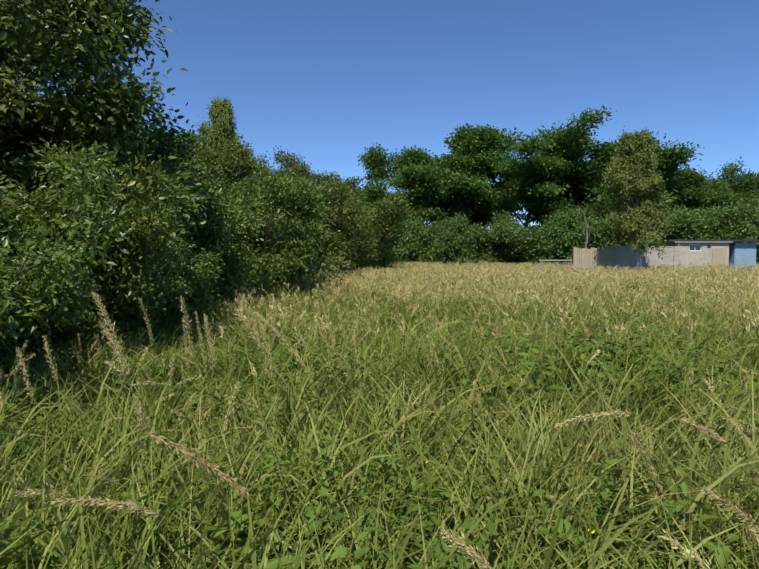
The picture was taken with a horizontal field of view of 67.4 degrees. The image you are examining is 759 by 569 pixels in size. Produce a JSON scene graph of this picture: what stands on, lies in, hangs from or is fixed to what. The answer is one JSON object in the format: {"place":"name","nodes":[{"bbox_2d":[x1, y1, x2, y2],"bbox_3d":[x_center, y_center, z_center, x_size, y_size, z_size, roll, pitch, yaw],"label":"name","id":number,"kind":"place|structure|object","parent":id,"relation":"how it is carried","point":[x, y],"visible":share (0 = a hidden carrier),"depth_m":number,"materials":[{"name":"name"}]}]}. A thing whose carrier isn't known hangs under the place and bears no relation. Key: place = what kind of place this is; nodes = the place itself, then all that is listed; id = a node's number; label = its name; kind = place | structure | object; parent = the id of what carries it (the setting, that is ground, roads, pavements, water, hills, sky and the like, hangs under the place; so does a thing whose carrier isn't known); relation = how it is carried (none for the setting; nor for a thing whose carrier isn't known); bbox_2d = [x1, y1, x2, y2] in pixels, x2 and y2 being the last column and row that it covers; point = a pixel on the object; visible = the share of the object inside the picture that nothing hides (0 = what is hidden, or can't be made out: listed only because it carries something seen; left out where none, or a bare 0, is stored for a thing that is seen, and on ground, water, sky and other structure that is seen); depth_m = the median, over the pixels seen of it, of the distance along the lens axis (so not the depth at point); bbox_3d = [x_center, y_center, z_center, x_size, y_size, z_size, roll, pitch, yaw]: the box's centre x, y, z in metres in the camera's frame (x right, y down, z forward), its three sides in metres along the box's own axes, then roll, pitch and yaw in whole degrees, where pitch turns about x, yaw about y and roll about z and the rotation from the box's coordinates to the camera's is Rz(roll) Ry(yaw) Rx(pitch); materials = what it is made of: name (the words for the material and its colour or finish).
{"place":"outdoors","nodes":[
{"label":"outdoors","id":0,"kind":"place"},
{"bbox_2d":[0,266,758,526],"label":"grass","id":1,"kind":"structure","parent":0,"point":[171,371],"depth_m":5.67,"materials":[{"name":"green plant"}]},
{"bbox_2d":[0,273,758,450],"bbox_3d":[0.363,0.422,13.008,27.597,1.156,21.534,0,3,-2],"label":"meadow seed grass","id":2,"kind":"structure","parent":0,"point":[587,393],"depth_m":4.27,"materials":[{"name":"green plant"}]},
{"bbox_2d":[8,0,758,232],"label":"sky","id":3,"kind":"structure","parent":0,"point":[324,81],"materials":[{"name":"blue"}]},
{"label":"ground","id":4,"kind":"structure","parent":0,"visible":0},
{"bbox_2d":[0,129,37,188],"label":"hedge tree","id":5,"kind":"object","parent":4,"relation":"on","point":[2,149],"visible":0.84,"depth_m":8.03,"materials":[{"name":"green plant"}]},
{"bbox_2d":[0,46,78,186],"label":"hedge tree","id":6,"kind":"object","parent":4,"relation":"on","point":[8,176],"visible":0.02,"depth_m":13.47,"materials":[{"name":"green plant"}]},
{"bbox_2d":[0,188,149,384],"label":"shrub","id":7,"kind":"object","parent":4,"relation":"on","point":[20,285],"visible":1,"depth_m":4.40,"materials":[{"name":"green plant"}]},
{"bbox_2d":[0,112,163,174],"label":"hedge tree","id":8,"kind":"object","parent":4,"relation":"on","point":[33,161],"visible":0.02,"depth_m":15.28,"materials":[{"name":"green plant"}]},
{"bbox_2d":[0,179,191,367],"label":"shrub","id":9,"kind":"object","parent":4,"relation":"on","point":[130,288],"visible":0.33,"depth_m":6.35,"materials":[{"name":"green plant"}]},
{"bbox_2d":[0,141,195,376],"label":"shrub","id":10,"kind":"object","parent":4,"relation":"on","point":[57,210],"visible":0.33,"depth_m":6.21,"materials":[{"name":"green plant"}]},
{"bbox_2d":[0,137,209,339],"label":"shrub","id":11,"kind":"object","parent":4,"relation":"on","point":[80,161],"visible":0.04,"depth_m":7.42,"materials":[{"name":"green plant"}]},
{"bbox_2d":[0,0,220,318],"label":"hedge tree","id":12,"kind":"object","parent":4,"relation":"on","point":[90,32],"visible":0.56,"depth_m":8.18,"materials":[{"name":"green plant"}]},
{"bbox_2d":[6,150,248,318],"bbox_3d":[-4.656,-0.812,11.425,5.132,3.982,5.188,2,4,33],"label":"shrub","id":13,"kind":"object","parent":4,"relation":"on","point":[215,235],"visible":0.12,"depth_m":11.26,"materials":[{"name":"green plant"}]},
{"bbox_2d":[41,231,229,358],"bbox_3d":[-4.170,0.324,8.609,3.769,2.482,2.874,2,4,33],"label":"shrub","id":14,"kind":"object","parent":4,"relation":"on","point":[132,310],"visible":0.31,"depth_m":8.16,"materials":[{"name":"green plant"}]},
{"bbox_2d":[126,119,243,151],"bbox_3d":[-13.167,-5.532,35.921,6.450,10.648,10.574,2,4,31],"label":"ash tree","id":15,"kind":"object","parent":4,"relation":"on","point":[194,136],"visible":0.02,"depth_m":34.84,"materials":[{"name":"green plant"}]},
{"bbox_2d":[146,123,264,198],"bbox_3d":[-7.306,-2.577,21.894,8.575,6.412,6.185,-1,3,-17],"label":"hedge tree","id":16,"kind":"object","parent":4,"relation":"on","point":[234,162],"visible":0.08,"depth_m":21.61,"materials":[{"name":"green plant"}]},
{"bbox_2d":[194,95,254,180],"bbox_3d":[-9.938,-5.865,35.352,3.638,11.576,4.470,3,4,44],"label":"birch tree","id":17,"kind":"object","parent":4,"relation":"on","point":[223,125],"visible":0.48,"depth_m":34.54,"materials":[{"name":"green plant"}]},
{"bbox_2d":[180,149,337,302],"bbox_3d":[-4.220,-1.058,14.198,6.079,4.611,6.142,-1,3,-23],"label":"shrub","id":18,"kind":"object","parent":4,"relation":"on","point":[299,202],"visible":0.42,"depth_m":13.84,"materials":[{"name":"green plant"}]},
{"bbox_2d":[190,191,355,292],"bbox_3d":[-3.344,-0.764,16.614,5.035,4.349,6.603,1,3,13],"label":"shrub","id":19,"kind":"object","parent":4,"relation":"on","point":[331,243],"visible":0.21,"depth_m":15.97,"materials":[{"name":"green plant"}]},
{"bbox_2d":[196,168,354,282],"bbox_3d":[-3.934,-1.726,20.330,6.325,4.908,6.395,0,3,-2],"label":"shrub","id":20,"kind":"object","parent":4,"relation":"on","point":[325,198],"visible":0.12,"depth_m":18.55,"materials":[{"name":"green plant"}]},
{"bbox_2d":[219,146,333,189],"bbox_3d":[-7.023,-3.682,29.934,9.096,7.861,9.712,0,3,2],"label":"hedge tree","id":21,"kind":"object","parent":4,"relation":"on","point":[284,161],"visible":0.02,"depth_m":31.05,"materials":[{"name":"green plant"}]},
{"bbox_2d":[274,151,367,238],"bbox_3d":[-4.941,-4.536,38.057,8.242,8.628,8.682,1,3,11],"label":"hedge tree","id":22,"kind":"object","parent":4,"relation":"on","point":[301,167],"visible":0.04,"depth_m":36.91,"materials":[{"name":"green plant"}]},
{"bbox_2d":[267,165,380,272],"bbox_3d":[-3.752,-2.114,23.913,7.811,5.865,7.731,-2,4,-34],"label":"shrub","id":23,"kind":"object","parent":4,"relation":"on","point":[336,217],"visible":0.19,"depth_m":23.64,"materials":[{"name":"green plant"}]},
{"bbox_2d":[305,176,367,268],"bbox_3d":[-3.704,-2.909,30.925,8.010,6.216,8.099,2,3,26],"label":"shrub","id":24,"kind":"object","parent":4,"relation":"on","point":[347,217],"depth_m":29.66,"materials":[{"name":"green plant"}]},
{"bbox_2d":[309,183,366,273],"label":"shrub","id":25,"kind":"object","parent":4,"relation":"on","point":[353,231],"visible":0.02,"depth_m":28.45,"materials":[{"name":"green plant"}]},
{"bbox_2d":[340,175,367,208],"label":"oak tree","id":26,"kind":"object","parent":4,"relation":"on","point":[354,185],"visible":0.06,"depth_m":54.51,"materials":[{"name":"green plant"}]},
{"bbox_2d":[318,172,416,270],"bbox_3d":[-3.011,-3.200,34.543,9.419,7.072,9.323,-1,3,-21],"label":"shrub","id":27,"kind":"object","parent":4,"relation":"on","point":[387,217],"visible":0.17,"depth_m":33.01,"materials":[{"name":"green plant"}]},
{"bbox_2d":[350,202,396,269],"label":"shrub","id":28,"kind":"object","parent":4,"relation":"on","point":[373,243],"visible":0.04,"depth_m":36.94,"materials":[{"name":"green plant"}]},
{"bbox_2d":[348,185,408,248],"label":"tree","id":29,"kind":"object","parent":4,"relation":"on","point":[369,207],"depth_m":42.01,"materials":[{"name":"green plant"}]},
{"bbox_2d":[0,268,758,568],"bbox_3d":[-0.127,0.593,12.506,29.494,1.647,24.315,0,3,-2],"label":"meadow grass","id":30,"kind":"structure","parent":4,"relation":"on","point":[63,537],"depth_m":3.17,"materials":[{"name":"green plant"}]},
{"bbox_2d":[0,276,758,568],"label":"meadow herbs","id":31,"kind":"object","parent":4,"relation":"on","point":[489,527],"visible":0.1,"depth_m":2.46,"materials":[{"name":"green plant"}]},
{"bbox_2d":[0,279,758,568],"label":"meadow herbs","id":32,"kind":"object","parent":4,"relation":"on","point":[238,516],"visible":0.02,"depth_m":2.48,"materials":[{"name":"green plant"}]},
{"bbox_2d":[5,270,758,568],"bbox_3d":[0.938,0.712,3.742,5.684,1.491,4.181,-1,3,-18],"label":"seed heads","id":33,"kind":"object","parent":4,"relation":"on","point":[449,536],"visible":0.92,"depth_m":2.38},
{"bbox_2d":[377,231,399,263],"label":"bush","id":34,"kind":"object","parent":4,"relation":"on","point":[390,241],"visible":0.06,"depth_m":44.29,"materials":[{"name":"green plant"}]},
{"bbox_2d":[22,270,757,568],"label":"meadow herbs","id":35,"kind":"object","parent":4,"relation":"on","point":[340,551],"depth_m":2.55,"materials":[{"name":"green plant"}]},
{"bbox_2d":[382,215,429,265],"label":"bush","id":36,"kind":"object","parent":4,"relation":"on","point":[409,240],"visible":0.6,"depth_m":49.41,"materials":[{"name":"green plant"}]},
{"bbox_2d":[356,143,477,223],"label":"oak tree","id":37,"kind":"object","parent":4,"relation":"on","point":[413,179],"visible":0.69,"depth_m":55.25,"materials":[{"name":"green plant"}]},
{"bbox_2d":[398,212,445,262],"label":"bush","id":38,"kind":"object","parent":4,"relation":"on","point":[430,230],"visible":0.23,"depth_m":51.18,"materials":[{"name":"green plant"}]},
{"bbox_2d":[97,259,758,361],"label":"meadow grass","id":39,"kind":"structure","parent":4,"relation":"on","point":[570,278],"depth_m":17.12,"materials":[{"name":"beige plant"}]},
{"bbox_2d":[427,212,491,265],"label":"bush","id":40,"kind":"object","parent":4,"relation":"on","point":[459,239],"visible":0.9,"depth_m":49.83,"materials":[{"name":"green plant"}]},
{"bbox_2d":[385,123,540,226],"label":"oak tree","id":41,"kind":"object","parent":4,"relation":"on","point":[476,150],"visible":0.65,"depth_m":57.99,"materials":[{"name":"green plant"}]},
{"bbox_2d":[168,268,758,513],"bbox_3d":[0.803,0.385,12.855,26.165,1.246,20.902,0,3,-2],"label":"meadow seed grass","id":42,"kind":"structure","parent":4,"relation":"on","point":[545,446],"depth_m":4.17,"materials":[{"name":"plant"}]},
{"bbox_2d":[430,183,521,227],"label":"oak tree","id":43,"kind":"object","parent":4,"relation":"on","point":[482,218],"visible":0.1,"depth_m":64.56,"materials":[{"name":"green plant"}]},
{"bbox_2d":[457,224,495,261],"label":"bush","id":44,"kind":"object","parent":4,"relation":"on","point":[480,250],"visible":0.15,"depth_m":50.93,"materials":[{"name":"green plant"}]},
{"bbox_2d":[476,209,542,264],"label":"bush","id":45,"kind":"object","parent":4,"relation":"on","point":[507,237],"visible":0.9,"depth_m":49.98,"materials":[{"name":"green plant"}]},
{"bbox_2d":[466,150,604,229],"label":"ash tree","id":46,"kind":"object","parent":4,"relation":"on","point":[493,199],"visible":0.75,"depth_m":56.44,"materials":[{"name":"green plant"}]},
{"bbox_2d":[518,222,553,264],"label":"bush","id":47,"kind":"object","parent":4,"relation":"on","point":[539,239],"visible":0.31,"depth_m":51.14,"materials":[{"name":"green plant"}]},
{"bbox_2d":[488,106,618,208],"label":"oak tree","id":48,"kind":"object","parent":4,"relation":"on","point":[570,139],"visible":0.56,"depth_m":53.88,"materials":[{"name":"green plant"}]},
{"bbox_2d":[538,259,571,271],"bbox_3d":[10.963,-0.926,35.560,2.100,1.320,0.118,0,3,-2],"label":"rail fence","id":49,"kind":"object","parent":4,"relation":"on","point":[540,260],"visible":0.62,"depth_m":35.50,"materials":[{"name":"grey metal"}]},
{"bbox_2d":[514,201,598,230],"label":"oak tree","id":50,"kind":"object","parent":4,"relation":"on","point":[525,217],"visible":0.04,"depth_m":67.21,"materials":[{"name":"green plant"}]},
{"bbox_2d":[431,316,698,422],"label":"weeds","id":51,"kind":"object","parent":4,"relation":"on","point":[465,381],"visible":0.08,"depth_m":4.76,"materials":[{"name":"green plant"}]},
{"bbox_2d":[531,205,614,265],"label":"bush","id":52,"kind":"object","parent":4,"relation":"on","point":[567,235],"visible":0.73,"depth_m":49.96,"materials":[{"name":"green plant"}]},
{"bbox_2d":[578,206,593,247],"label":"snag tree","id":53,"kind":"object","parent":4,"relation":"on","point":[586,226],"visible":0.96,"depth_m":45.50,"materials":[{"name":"grey plant"}]},
{"bbox_2d":[566,214,619,266],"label":"bush","id":54,"kind":"object","parent":4,"relation":"on","point":[610,242],"visible":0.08,"depth_m":50.23,"materials":[{"name":"green plant"}]},
{"bbox_2d":[573,247,615,272],"bbox_3d":[13.379,-1.286,35.380,2.701,2.060,0.130,0,3,-2],"label":"plank fence","id":55,"kind":"object","parent":4,"relation":"on","point":[598,256],"visible":0.52,"depth_m":35.30,"materials":[{"name":"brown wood"}]},
{"bbox_2d":[466,335,758,437],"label":"weeds","id":56,"kind":"object","parent":4,"relation":"on","point":[539,381],"visible":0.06,"depth_m":4.72,"materials":[{"name":"green plant"}]},
{"bbox_2d":[505,331,722,427],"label":"weeds","id":57,"kind":"object","parent":4,"relation":"on","point":[622,336],"depth_m":5.41,"materials":[{"name":"green plant"}]},
{"bbox_2d":[582,204,645,262],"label":"bush","id":58,"kind":"object","parent":4,"relation":"on","point":[620,243],"visible":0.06,"depth_m":50.56,"materials":[{"name":"green plant"}]},
{"bbox_2d":[525,308,742,435],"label":"weeds","id":59,"kind":"object","parent":4,"relation":"on","point":[636,366],"visible":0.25,"depth_m":4.56,"materials":[{"name":"green plant"}]},
{"bbox_2d":[567,130,704,225],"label":"ash tree","id":60,"kind":"object","parent":4,"relation":"on","point":[671,160],"visible":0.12,"depth_m":53.14,"materials":[{"name":"green plant"}]},
{"bbox_2d":[581,190,693,210],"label":"oak tree","id":61,"kind":"object","parent":4,"relation":"on","point":[680,204],"visible":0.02,"depth_m":57.38,"materials":[{"name":"green plant"}]},
{"bbox_2d":[599,126,676,272],"bbox_3d":[14.601,-4.476,32.505,4.046,9.048,4.593,2,4,35],"label":"birch tree","id":62,"kind":"object","parent":4,"relation":"on","point":[638,204],"visible":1,"depth_m":32.09,"materials":[{"name":"green plant"}]},
{"bbox_2d":[614,246,678,270],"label":"block wall","id":63,"kind":"structure","parent":4,"relation":"on","point":[624,258],"depth_m":35.40,"materials":[{"name":"concrete"}]},
{"bbox_2d":[663,204,691,213],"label":"bush","id":64,"kind":"object","parent":4,"relation":"on","point":[676,207],"depth_m":51.47,"materials":[{"name":"green plant"}]},
{"bbox_2d":[668,204,699,217],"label":"bush","id":65,"kind":"object","parent":4,"relation":"on","point":[676,212],"depth_m":48.52,"materials":[{"name":"green plant"}]},
{"bbox_2d":[648,199,748,244],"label":"bush","id":66,"kind":"object","parent":4,"relation":"on","point":[690,225],"visible":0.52,"depth_m":42.29,"materials":[{"name":"green plant"}]},
{"bbox_2d":[651,240,758,270],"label":"shed","id":67,"kind":"structure","parent":4,"relation":"on","point":[702,252],"depth_m":35.81,"materials":[{"name":"beige concrete"}]},
{"bbox_2d":[666,163,753,212],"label":"ash tree","id":68,"kind":"object","parent":4,"relation":"on","point":[697,182],"visible":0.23,"depth_m":55.63,"materials":[{"name":"green plant"}]},
{"bbox_2d":[693,200,758,214],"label":"bush","id":69,"kind":"object","parent":4,"relation":"on","point":[712,208],"depth_m":52.66,"materials":[{"name":"green plant"}]},
{"bbox_2d":[696,178,757,209],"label":"oak tree","id":70,"kind":"object","parent":4,"relation":"on","point":[721,185],"visible":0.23,"depth_m":58.79,"materials":[{"name":"green plant"}]},
{"bbox_2d":[708,156,749,195],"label":"ash tree","id":71,"kind":"object","parent":4,"relation":"on","point":[727,174],"depth_m":62.51,"materials":[{"name":"green plant"}]},
{"bbox_2d":[707,199,758,264],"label":"bush","id":72,"kind":"object","parent":4,"relation":"on","point":[739,222],"visible":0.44,"depth_m":41.89,"materials":[{"name":"green plant"}]},
{"bbox_2d":[727,199,758,252],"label":"bush","id":73,"kind":"object","parent":4,"relation":"on","point":[751,207],"visible":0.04,"depth_m":43.40,"materials":[{"name":"green plant"}]},
{"bbox_2d":[730,168,758,206],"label":"ash tree","id":74,"kind":"object","parent":4,"relation":"on","point":[750,179],"visible":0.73,"depth_m":59.72,"materials":[{"name":"green plant"}]}
]}

